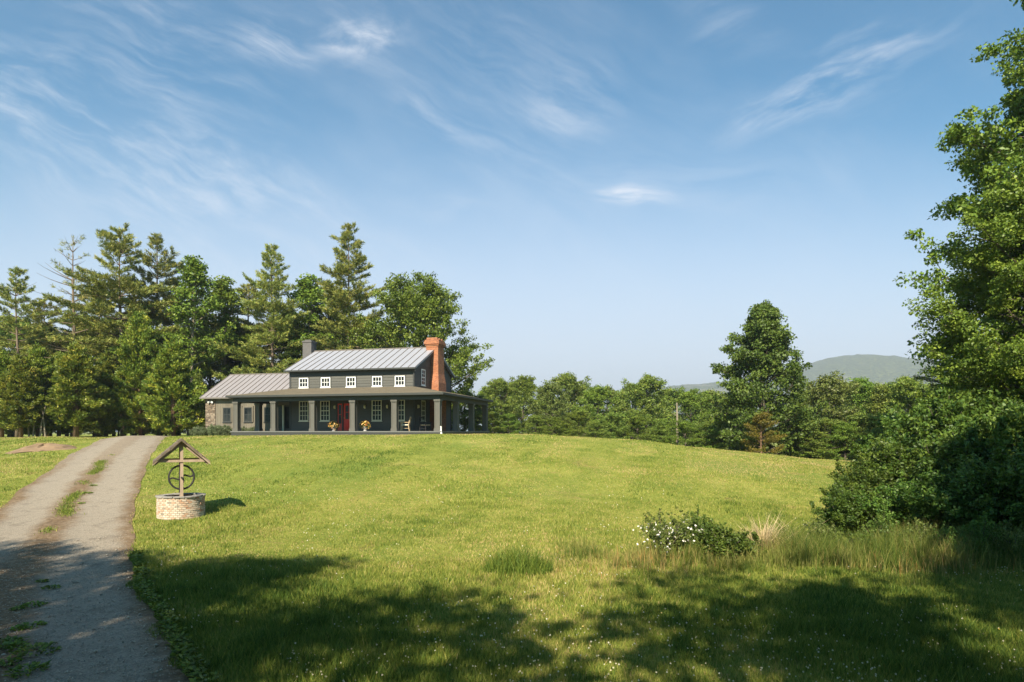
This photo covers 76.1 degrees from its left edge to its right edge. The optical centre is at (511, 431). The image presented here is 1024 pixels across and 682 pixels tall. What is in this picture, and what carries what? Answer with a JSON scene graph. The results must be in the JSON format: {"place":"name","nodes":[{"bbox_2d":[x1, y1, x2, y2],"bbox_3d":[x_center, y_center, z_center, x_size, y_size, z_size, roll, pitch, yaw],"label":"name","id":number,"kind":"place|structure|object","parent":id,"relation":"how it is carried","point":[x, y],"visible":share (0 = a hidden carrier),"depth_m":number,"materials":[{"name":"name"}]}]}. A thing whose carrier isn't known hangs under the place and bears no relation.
{"place":"outdoors","nodes":[
{"label":"outdoors","id":0,"kind":"place"},
{"bbox_2d":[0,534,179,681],"bbox_3d":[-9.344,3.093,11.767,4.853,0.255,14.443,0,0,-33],"label":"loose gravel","id":1,"kind":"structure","parent":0,"point":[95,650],"depth_m":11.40,"materials":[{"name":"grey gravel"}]},
{"bbox_2d":[0,432,1023,681],"bbox_3d":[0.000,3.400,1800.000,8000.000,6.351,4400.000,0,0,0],"label":"ground","id":2,"kind":"structure","parent":0,"point":[562,478],"depth_m":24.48,"materials":[{"name":"green plant"}]},
{"bbox_2d":[0,350,12,436],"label":"juniper tree","id":3,"kind":"object","parent":2,"relation":"on","point":[5,359],"visible":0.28,"depth_m":59.75,"materials":[{"name":"green plant"}]},
{"bbox_2d":[0,313,30,436],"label":"leafy tree","id":4,"kind":"object","parent":2,"relation":"on","point":[19,338],"visible":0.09,"depth_m":76.98,"materials":[{"name":"green plant"}]},
{"bbox_2d":[0,353,46,437],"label":"juniper tree","id":5,"kind":"object","parent":2,"relation":"on","point":[24,377],"visible":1,"depth_m":55.99,"materials":[{"name":"green plant"}]},
{"bbox_2d":[0,266,56,436],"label":"pine tree","id":6,"kind":"object","parent":2,"relation":"on","point":[5,294],"visible":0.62,"depth_m":65.77,"materials":[{"name":"green plant"}]},
{"bbox_2d":[0,342,61,436],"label":"juniper tree","id":7,"kind":"object","parent":2,"relation":"on","point":[36,358],"visible":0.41,"depth_m":58.66,"materials":[{"name":"green plant"}]},
{"bbox_2d":[0,298,67,435],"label":"pine tree","id":8,"kind":"object","parent":2,"relation":"on","point":[38,320],"visible":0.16,"depth_m":73.66,"materials":[{"name":"green plant"}]},
{"bbox_2d":[6,443,76,453],"bbox_3d":[-28.474,1.068,39.794,3.366,0.685,4.464,0,0,0],"label":"dirt mound","id":9,"kind":"object","parent":2,"relation":"on","point":[38,447],"visible":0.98,"depth_m":39.45,"materials":[{"name":"brown soil"}]},
{"bbox_2d":[35,350,72,436],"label":"juniper tree","id":10,"kind":"object","parent":2,"relation":"on","point":[65,430],"visible":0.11,"depth_m":59.90,"materials":[{"name":"green plant"}]},
{"bbox_2d":[20,234,116,361],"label":"pine tree","id":11,"kind":"object","parent":2,"relation":"on","point":[73,301],"visible":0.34,"depth_m":68.92,"materials":[{"name":"green plant"}]},
{"bbox_2d":[38,342,114,436],"bbox_3d":[-38.334,-3.557,58.409,5.621,8.963,5.570,0,0,-3],"label":"juniper tree","id":12,"kind":"object","parent":2,"relation":"on","point":[76,381],"visible":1,"depth_m":57.39,"materials":[{"name":"green plant"}]},
{"bbox_2d":[40,282,128,435],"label":"pine tree","id":13,"kind":"object","parent":2,"relation":"on","point":[86,332],"visible":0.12,"depth_m":72.08,"materials":[{"name":"green plant"}]},
{"bbox_2d":[0,435,189,681],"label":"driveway","id":14,"kind":"structure","parent":2,"relation":"on","point":[107,508],"depth_m":14.96,"materials":[{"name":"grey gravel"}]},
{"bbox_2d":[0,639,29,652],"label":"gravel weed","id":15,"kind":"object","parent":14,"relation":"on","point":[11,644],"visible":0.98,"depth_m":9.47,"materials":[{"name":"green plant"}]},
{"bbox_2d":[3,660,51,678],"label":"gravel weed","id":16,"kind":"object","parent":14,"relation":"on","point":[34,665],"visible":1,"depth_m":8.53,"materials":[{"name":"green plant"}]},
{"bbox_2d":[10,641,62,657],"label":"gravel weed","id":17,"kind":"object","parent":14,"relation":"on","point":[42,645],"visible":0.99,"depth_m":9.34,"materials":[{"name":"green plant"}]},
{"bbox_2d":[80,348,129,436],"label":"juniper tree","id":18,"kind":"object","parent":2,"relation":"on","point":[106,426],"visible":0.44,"depth_m":61.43,"materials":[{"name":"green plant"}]},
{"bbox_2d":[41,222,189,435],"bbox_3d":[-39.554,-10.179,65.693,11.280,22.083,12.147,0,0,39],"label":"pine tree","id":19,"kind":"object","parent":2,"relation":"on","point":[98,305],"visible":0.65,"depth_m":64.49,"materials":[{"name":"green plant"}]},
{"bbox_2d":[101,311,180,435],"bbox_3d":[-35.909,-5.378,62.599,7.302,12.460,7.427,0,0,24],"label":"juniper tree","id":20,"kind":"object","parent":2,"relation":"on","point":[140,342],"visible":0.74,"depth_m":61.90,"materials":[{"name":"green plant"}]},
{"bbox_2d":[112,233,192,435],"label":"pine tree","id":21,"kind":"object","parent":2,"relation":"on","point":[156,239],"visible":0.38,"depth_m":70.22,"materials":[{"name":"green plant"}]},
{"bbox_2d":[135,333,206,435],"bbox_3d":[-30.854,-4.024,59.019,6.147,9.691,6.346,0,0,1],"label":"juniper tree","id":22,"kind":"object","parent":2,"relation":"on","point":[172,365],"visible":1,"depth_m":58.95,"materials":[{"name":"green plant"}]},
{"bbox_2d":[127,550,222,681],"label":"verge weeds","id":23,"kind":"object","parent":2,"relation":"on","point":[166,619],"visible":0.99,"depth_m":10.32,"materials":[{"name":"green plant"}]},
{"bbox_2d":[152,438,209,519],"bbox_3d":[-11.029,1.684,21.805,1.672,2.888,1.647,0,0,-28],"label":"wishing well","id":24,"kind":"object","parent":2,"relation":"on","point":[178,506],"visible":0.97,"depth_m":21.25,"materials":[{"name":"brick"}]},
{"bbox_2d":[158,276,213,435],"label":"pine tree","id":25,"kind":"object","parent":2,"relation":"on","point":[165,296],"visible":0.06,"depth_m":74.58,"materials":[{"name":"green plant"}]},
{"bbox_2d":[185,372,206,428],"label":"leafy tree","id":26,"kind":"object","parent":2,"relation":"on","point":[197,377],"visible":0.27,"depth_m":65.86,"materials":[{"name":"green plant"}]},
{"bbox_2d":[156,254,238,435],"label":"slender tree","id":27,"kind":"object","parent":2,"relation":"on","point":[193,272],"visible":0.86,"depth_m":66.79,"materials":[{"name":"green plant"}]},
{"bbox_2d":[179,326,223,430],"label":"leafy tree","id":28,"kind":"object","parent":2,"relation":"on","point":[210,381],"visible":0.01,"depth_m":77.63,"materials":[{"name":"green plant"}]},
{"bbox_2d":[183,274,261,379],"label":"slender tree","id":29,"kind":"object","parent":2,"relation":"on","point":[223,291],"visible":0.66,"depth_m":71.85,"materials":[{"name":"green plant"}]},
{"bbox_2d":[189,282,292,387],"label":"pine tree","id":30,"kind":"object","parent":2,"relation":"on","point":[245,291],"visible":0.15,"depth_m":75.21,"materials":[{"name":"green plant"}]},
{"bbox_2d":[208,243,328,379],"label":"pine tree","id":31,"kind":"object","parent":2,"relation":"on","point":[282,322],"visible":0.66,"depth_m":68.97,"materials":[{"name":"green plant"}]},
{"bbox_2d":[270,272,340,364],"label":"slender tree","id":32,"kind":"object","parent":2,"relation":"on","point":[308,293],"visible":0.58,"depth_m":72.68,"materials":[{"name":"green plant"}]},
{"bbox_2d":[199,337,493,435],"bbox_3d":[-15.004,-3.560,55.475,24.330,8.920,12.844,0,0,14],"label":"farmhouse","id":33,"kind":"object","parent":2,"relation":"on","point":[381,391],"visible":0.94,"depth_m":52.56,"materials":[{"name":"grey wood"}]},
{"bbox_2d":[222,406,231,422],"bbox_3d":[-24.724,-1.430,56.738,0.980,1.400,0.105,0,0,15],"label":"window","id":34,"kind":"structure","parent":33,"relation":"in","point":[226,411],"depth_m":56.74,"materials":[{"name":"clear glass"}]},
{"bbox_2d":[243,406,252,422],"bbox_3d":[-22.684,-1.430,56.211,0.980,1.400,0.105,0,0,15],"label":"window","id":35,"kind":"structure","parent":33,"relation":"in","point":[247,410],"depth_m":56.22,"materials":[{"name":"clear glass"}]},
{"bbox_2d":[278,405,288,430],"bbox_3d":[-19.251,-1.090,55.329,1.640,2.180,0.150,0,0,15],"label":"side door","id":36,"kind":"structure","parent":33,"relation":"in","point":[283,410],"depth_m":55.33,"materials":[{"name":"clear glass"}]},
{"bbox_2d":[298,401,308,421],"bbox_3d":[-16.925,-1.650,53.172,1.040,1.800,0.105,0,0,14],"label":"window","id":37,"kind":"structure","parent":33,"relation":"in","point":[303,406],"depth_m":53.20,"materials":[{"name":"beige paint"}]},
{"bbox_2d":[319,401,330,421],"bbox_3d":[-15.068,-1.650,52.698,1.040,1.800,0.105,0,0,14],"label":"window","id":38,"kind":"structure","parent":33,"relation":"in","point":[324,406],"depth_m":52.70,"materials":[{"name":"beige paint"}]},
{"bbox_2d":[371,400,382,421],"bbox_3d":[-10.661,-1.650,51.552,1.040,1.800,0.105,0,0,15],"label":"window","id":39,"kind":"structure","parent":33,"relation":"in","point":[376,405],"depth_m":51.55,"materials":[{"name":"beige paint"}]},
{"bbox_2d":[302,221,395,355],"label":"pine tree","id":40,"kind":"object","parent":2,"relation":"on","point":[340,297],"visible":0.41,"depth_m":67.85,"materials":[{"name":"green plant"}]},
{"bbox_2d":[346,270,495,420],"bbox_3d":[-9.150,-7.802,66.862,15.192,16.821,15.388,0,0,-9],"label":"oak tree","id":41,"kind":"object","parent":2,"relation":"on","point":[419,312],"visible":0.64,"depth_m":63.69,"materials":[{"name":"green plant"}]},
{"bbox_2d":[459,394,506,431],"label":"leafy bush","id":42,"kind":"object","parent":2,"relation":"on","point":[478,411],"visible":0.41,"depth_m":73.41,"materials":[{"name":"green plant"}]},
{"bbox_2d":[480,411,505,433],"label":"leafy bush","id":43,"kind":"object","parent":2,"relation":"on","point":[492,414],"visible":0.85,"depth_m":69.67,"materials":[{"name":"green plant"}]},
{"bbox_2d":[480,376,523,433],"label":"leafy tree","id":44,"kind":"object","parent":2,"relation":"on","point":[497,385],"visible":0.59,"depth_m":83.39,"materials":[{"name":"green plant"}]},
{"bbox_2d":[497,414,524,433],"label":"leafy bush","id":45,"kind":"object","parent":2,"relation":"on","point":[510,417],"visible":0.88,"depth_m":73.74,"materials":[{"name":"green plant"}]},
{"bbox_2d":[480,534,555,578],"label":"grass clump","id":46,"kind":"object","parent":2,"relation":"on","point":[515,562],"visible":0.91,"depth_m":14.48,"materials":[{"name":"green plant"}]},
{"bbox_2d":[502,374,551,433],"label":"leafy tree","id":47,"kind":"object","parent":2,"relation":"on","point":[525,384],"visible":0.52,"depth_m":88.75,"materials":[{"name":"green plant"}]},
{"bbox_2d":[522,414,547,434],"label":"leafy bush","id":48,"kind":"object","parent":2,"relation":"on","point":[535,420],"visible":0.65,"depth_m":75.68,"materials":[{"name":"green plant"}]},
{"bbox_2d":[524,379,573,434],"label":"leafy tree","id":49,"kind":"object","parent":2,"relation":"on","point":[553,388],"visible":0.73,"depth_m":77.28,"materials":[{"name":"green plant"}]},
{"bbox_2d":[539,417,571,435],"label":"leafy bush","id":50,"kind":"object","parent":2,"relation":"on","point":[553,422],"visible":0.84,"depth_m":69.63,"materials":[{"name":"green plant"}]},
{"bbox_2d":[545,371,601,436],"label":"leafy tree","id":51,"kind":"object","parent":2,"relation":"on","point":[568,381],"visible":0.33,"depth_m":91.26,"materials":[{"name":"green plant"}]},
{"bbox_2d":[556,410,598,436],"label":"leafy bush","id":52,"kind":"object","parent":2,"relation":"on","point":[576,416],"visible":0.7,"depth_m":74.57,"materials":[{"name":"green plant"}]},
{"bbox_2d":[147,484,1021,681],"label":"clover heads","id":53,"kind":"object","parent":2,"relation":"on","point":[608,628],"visible":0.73,"depth_m":9.77,"materials":[{"name":"white plant"}]},
{"bbox_2d":[584,421,610,437],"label":"leafy bush","id":54,"kind":"object","parent":2,"relation":"on","point":[596,426],"visible":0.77,"depth_m":67.70,"materials":[{"name":"green plant"}]},
{"bbox_2d":[568,384,627,437],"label":"leafy tree","id":55,"kind":"object","parent":2,"relation":"on","point":[595,395],"visible":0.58,"depth_m":81.59,"materials":[{"name":"green plant"}]},
{"bbox_2d":[596,411,629,438],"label":"leafy bush","id":56,"kind":"object","parent":2,"relation":"on","point":[615,417],"visible":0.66,"depth_m":72.44,"materials":[{"name":"green plant"}]},
{"bbox_2d":[609,392,636,437],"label":"leafy tree","id":57,"kind":"object","parent":2,"relation":"on","point":[620,395],"visible":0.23,"depth_m":93.56,"materials":[{"name":"green plant"}]},
{"bbox_2d":[612,414,655,440],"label":"leafy bush","id":58,"kind":"object","parent":2,"relation":"on","point":[637,421],"visible":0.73,"depth_m":73.38,"materials":[{"name":"green plant"}]},
{"bbox_2d":[614,373,674,439],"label":"leafy tree","id":59,"kind":"object","parent":2,"relation":"on","point":[648,385],"visible":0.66,"depth_m":87.25,"materials":[{"name":"green plant"}]},
{"bbox_2d":[649,421,672,442],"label":"leafy bush","id":60,"kind":"object","parent":2,"relation":"on","point":[659,428],"visible":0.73,"depth_m":69.62,"materials":[{"name":"green plant"}]},
{"bbox_2d":[633,508,703,556],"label":"flowering bush","id":61,"kind":"object","parent":2,"relation":"on","point":[669,538],"visible":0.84,"depth_m":16.32,"materials":[{"name":"green plant"}]},
{"bbox_2d":[633,386,703,438],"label":"leafy tree","id":62,"kind":"object","parent":2,"relation":"on","point":[672,394],"visible":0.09,"depth_m":110.68,"materials":[{"name":"green plant"}]},
{"bbox_2d":[661,419,704,446],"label":"leafy bush","id":63,"kind":"object","parent":2,"relation":"on","point":[684,426],"visible":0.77,"depth_m":68.50,"materials":[{"name":"green plant"}]},
{"bbox_2d":[652,387,725,448],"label":"leafy tree","id":64,"kind":"object","parent":2,"relation":"on","point":[690,402],"visible":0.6,"depth_m":79.28,"materials":[{"name":"green plant"}]},
{"bbox_2d":[668,504,726,546],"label":"green bush","id":65,"kind":"object","parent":2,"relation":"on","point":[697,522],"visible":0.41,"depth_m":16.85,"materials":[{"name":"green plant"}]},
{"bbox_2d":[687,421,726,449],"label":"leafy bush","id":66,"kind":"object","parent":2,"relation":"on","point":[705,426],"visible":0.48,"depth_m":67.68,"materials":[{"name":"green plant"}]},
{"bbox_2d":[692,388,733,449],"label":"leafy tree","id":67,"kind":"object","parent":2,"relation":"on","point":[711,392],"visible":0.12,"depth_m":87.25,"materials":[{"name":"green plant"}]},
{"bbox_2d":[696,414,750,450],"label":"leafy bush","id":68,"kind":"object","parent":2,"relation":"on","point":[716,430],"visible":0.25,"depth_m":65.50,"materials":[{"name":"green plant"}]},
{"bbox_2d":[694,522,766,561],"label":"green bush","id":69,"kind":"object","parent":2,"relation":"on","point":[717,537],"visible":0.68,"depth_m":15.76,"materials":[{"name":"green plant"}]},
{"bbox_2d":[696,299,829,454],"bbox_3d":[23.326,-4.648,61.248,11.987,15.388,11.437,0,0,-40],"label":"maple tree","id":70,"kind":"object","parent":2,"relation":"on","point":[763,351],"visible":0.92,"depth_m":59.24,"materials":[{"name":"green plant"}]},
{"bbox_2d":[740,411,787,453],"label":"rusty bush","id":71,"kind":"object","parent":2,"relation":"on","point":[764,421],"visible":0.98,"depth_m":55.64,"materials":[{"name":"red plant"}]},
{"bbox_2d":[737,511,796,553],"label":"dry grass tuft","id":72,"kind":"object","parent":2,"relation":"on","point":[764,534],"visible":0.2,"depth_m":16.43,"materials":[{"name":"plant"}]},
{"bbox_2d":[544,539,1020,582],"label":"sorrel stalks","id":73,"kind":"object","parent":2,"relation":"on","point":[617,557],"visible":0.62,"depth_m":15.09,"materials":[{"name":"brown plant"}]},
{"bbox_2d":[542,511,1023,593],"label":"tall weeds","id":74,"kind":"object","parent":2,"relation":"on","point":[796,549],"visible":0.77,"depth_m":15.52,"materials":[{"name":"green plant"}]},
{"bbox_2d":[781,429,831,458],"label":"leafy bush","id":75,"kind":"object","parent":2,"relation":"on","point":[797,452],"visible":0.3,"depth_m":59.46,"materials":[{"name":"green plant"}]},
{"bbox_2d":[802,517,843,546],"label":"leafy weed","id":76,"kind":"object","parent":2,"relation":"on","point":[824,528],"visible":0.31,"depth_m":17.23,"materials":[{"name":"green plant"}]},
{"bbox_2d":[804,417,851,459],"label":"leafy bush","id":77,"kind":"object","parent":2,"relation":"on","point":[822,424],"visible":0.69,"depth_m":57.43,"materials":[{"name":"green plant"}]},
{"bbox_2d":[788,369,874,452],"bbox_3d":[32.319,-1.326,65.965,7.356,9.680,7.426,0,0,-1],"label":"leafy tree","id":78,"kind":"object","parent":2,"relation":"on","point":[839,389],"visible":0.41,"depth_m":64.89,"materials":[{"name":"green plant"}]},
{"bbox_2d":[817,421,869,459],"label":"leafy bush","id":79,"kind":"object","parent":2,"relation":"on","point":[841,428],"visible":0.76,"depth_m":56.54,"materials":[{"name":"green plant"}]},
{"bbox_2d":[809,476,880,536],"bbox_3d":[9.970,2.271,19.429,1.936,1.787,2.148,0,0,-38],"label":"thicket shrub","id":80,"kind":"object","parent":2,"relation":"on","point":[845,511],"visible":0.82,"depth_m":19.05,"materials":[{"name":"green plant"}]},
{"bbox_2d":[824,376,876,455],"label":"leafy tree","id":81,"kind":"object","parent":2,"relation":"on","point":[862,395],"visible":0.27,"depth_m":72.77,"materials":[{"name":"green plant"}]},
{"bbox_2d":[837,527,876,549],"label":"leafy weed","id":82,"kind":"object","parent":2,"relation":"on","point":[856,538],"visible":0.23,"depth_m":16.57,"materials":[{"name":"green plant"}]},
{"bbox_2d":[836,412,880,459],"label":"leafy bush","id":83,"kind":"object","parent":2,"relation":"on","point":[862,419],"visible":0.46,"depth_m":57.51,"materials":[{"name":"green plant"}]},
{"bbox_2d":[819,456,908,527],"bbox_3d":[11.159,1.958,20.604,2.890,2.284,2.605,0,0,-7],"label":"thicket shrub","id":84,"kind":"object","parent":2,"relation":"on","point":[851,479],"visible":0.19,"depth_m":20.46,"materials":[{"name":"green plant"}]},
{"bbox_2d":[829,427,924,490],"bbox_3d":[12.582,1.487,21.396,3.500,3.227,3.136,0,0,7],"label":"thicket shrub","id":85,"kind":"object","parent":2,"relation":"on","point":[871,462],"visible":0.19,"depth_m":21.42,"materials":[{"name":"green plant"}]},
{"bbox_2d":[859,384,894,430],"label":"leafy tree","id":86,"kind":"object","parent":2,"relation":"on","point":[878,398],"visible":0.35,"depth_m":69.79,"materials":[{"name":"green plant"}]},
{"bbox_2d":[856,506,911,539],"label":"leafy weed","id":87,"kind":"object","parent":2,"relation":"on","point":[880,521],"visible":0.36,"depth_m":17.39,"materials":[{"name":"green plant"}]},
{"bbox_2d":[851,474,947,532],"bbox_3d":[11.148,2.177,18.733,2.812,1.988,2.534,0,0,33],"label":"thicket shrub","id":88,"kind":"object","parent":2,"relation":"on","point":[895,509],"visible":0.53,"depth_m":18.36,"materials":[{"name":"green plant"}]},
{"bbox_2d":[877,374,929,426],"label":"leafy tree","id":89,"kind":"object","parent":2,"relation":"on","point":[903,381],"visible":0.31,"depth_m":63.72,"materials":[{"name":"green plant"}]},
{"bbox_2d":[848,397,961,473],"bbox_3d":[15.743,0.773,25.925,3.920,4.235,4.375,0,0,-34],"label":"thicket shrub","id":90,"kind":"object","parent":2,"relation":"on","point":[901,418],"visible":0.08,"depth_m":26.10,"materials":[{"name":"green plant"}]},
{"bbox_2d":[891,516,944,548],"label":"leafy weed","id":91,"kind":"object","parent":2,"relation":"on","point":[920,523],"visible":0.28,"depth_m":16.37,"materials":[{"name":"green plant"}]},
{"bbox_2d":[865,376,996,456],"bbox_3d":[16.497,0.451,25.293,4.704,5.082,5.250,0,0,42],"label":"thicket shrub","id":92,"kind":"object","parent":2,"relation":"on","point":[943,407],"visible":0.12,"depth_m":24.73,"materials":[{"name":"green plant"}]},
{"bbox_2d":[877,419,988,489],"bbox_3d":[13.401,1.402,20.300,3.450,3.550,3.850,0,0,-42],"label":"thicket shrub","id":93,"kind":"object","parent":2,"relation":"on","point":[932,460],"visible":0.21,"depth_m":19.70,"materials":[{"name":"green plant"}]},
{"bbox_2d":[893,354,976,431],"bbox_3d":[23.395,-1.430,36.330,4.452,8.136,4.472,0,0,-32],"label":"hemlock tree","id":94,"kind":"object","parent":2,"relation":"on","point":[922,390],"visible":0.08,"depth_m":36.53,"materials":[{"name":"green plant"}]},
{"bbox_2d":[883,454,1021,537],"bbox_3d":[12.178,1.898,17.902,3.514,2.632,3.168,0,0,24],"label":"thicket shrub","id":95,"kind":"object","parent":2,"relation":"on","point":[958,492],"visible":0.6,"depth_m":17.36,"materials":[{"name":"green plant"}]},
{"bbox_2d":[927,520,979,554],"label":"leafy weed","id":96,"kind":"object","parent":2,"relation":"on","point":[943,528],"visible":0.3,"depth_m":16.05,"materials":[{"name":"green plant"}]},
{"bbox_2d":[892,0,1023,394],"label":"broadleaf tree","id":97,"kind":"object","parent":2,"relation":"on","point":[1016,52],"visible":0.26,"depth_m":30.03,"materials":[{"name":"green plant"}]},
{"bbox_2d":[902,182,1023,417],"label":"broadleaf tree","id":98,"kind":"object","parent":2,"relation":"on","point":[1001,277],"visible":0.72,"depth_m":26.25,"materials":[{"name":"green plant"}]},
{"bbox_2d":[907,28,1023,414],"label":"broadleaf tree","id":99,"kind":"object","parent":2,"relation":"on","point":[993,150],"visible":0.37,"depth_m":30.25,"materials":[{"name":"green plant"}]},
{"bbox_2d":[925,438,1023,535],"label":"thicket shrub","id":100,"kind":"object","parent":2,"relation":"on","point":[1014,472],"visible":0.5,"depth_m":16.94,"materials":[{"name":"green plant"}]},
{"bbox_2d":[925,394,1023,476],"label":"thicket shrub","id":101,"kind":"object","parent":2,"relation":"on","point":[971,426],"visible":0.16,"depth_m":19.14,"materials":[{"name":"green plant"}]},
{"bbox_2d":[944,378,1023,442],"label":"thicket shrub","id":102,"kind":"object","parent":2,"relation":"on","point":[1010,392],"visible":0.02,"depth_m":24.75,"materials":[{"name":"green plant"}]},
{"bbox_2d":[952,511,1019,556],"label":"leafy weed","id":103,"kind":"object","parent":2,"relation":"on","point":[971,527],"visible":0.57,"depth_m":15.99,"materials":[{"name":"green plant"}]},
{"bbox_2d":[962,399,1023,474],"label":"thicket shrub","id":104,"kind":"object","parent":2,"relation":"on","point":[981,420],"visible":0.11,"depth_m":19.19,"materials":[{"name":"green plant"}]},
{"bbox_2d":[0,0,1023,431],"label":"sky","id":105,"kind":"structure","parent":0,"point":[608,190],"materials":[{"name":"blue"}]},
{"bbox_2d":[631,354,973,428],"bbox_3d":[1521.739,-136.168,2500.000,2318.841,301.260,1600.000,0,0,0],"label":"mountain","id":106,"kind":"structure","parent":0,"point":[882,369],"depth_m":2155.26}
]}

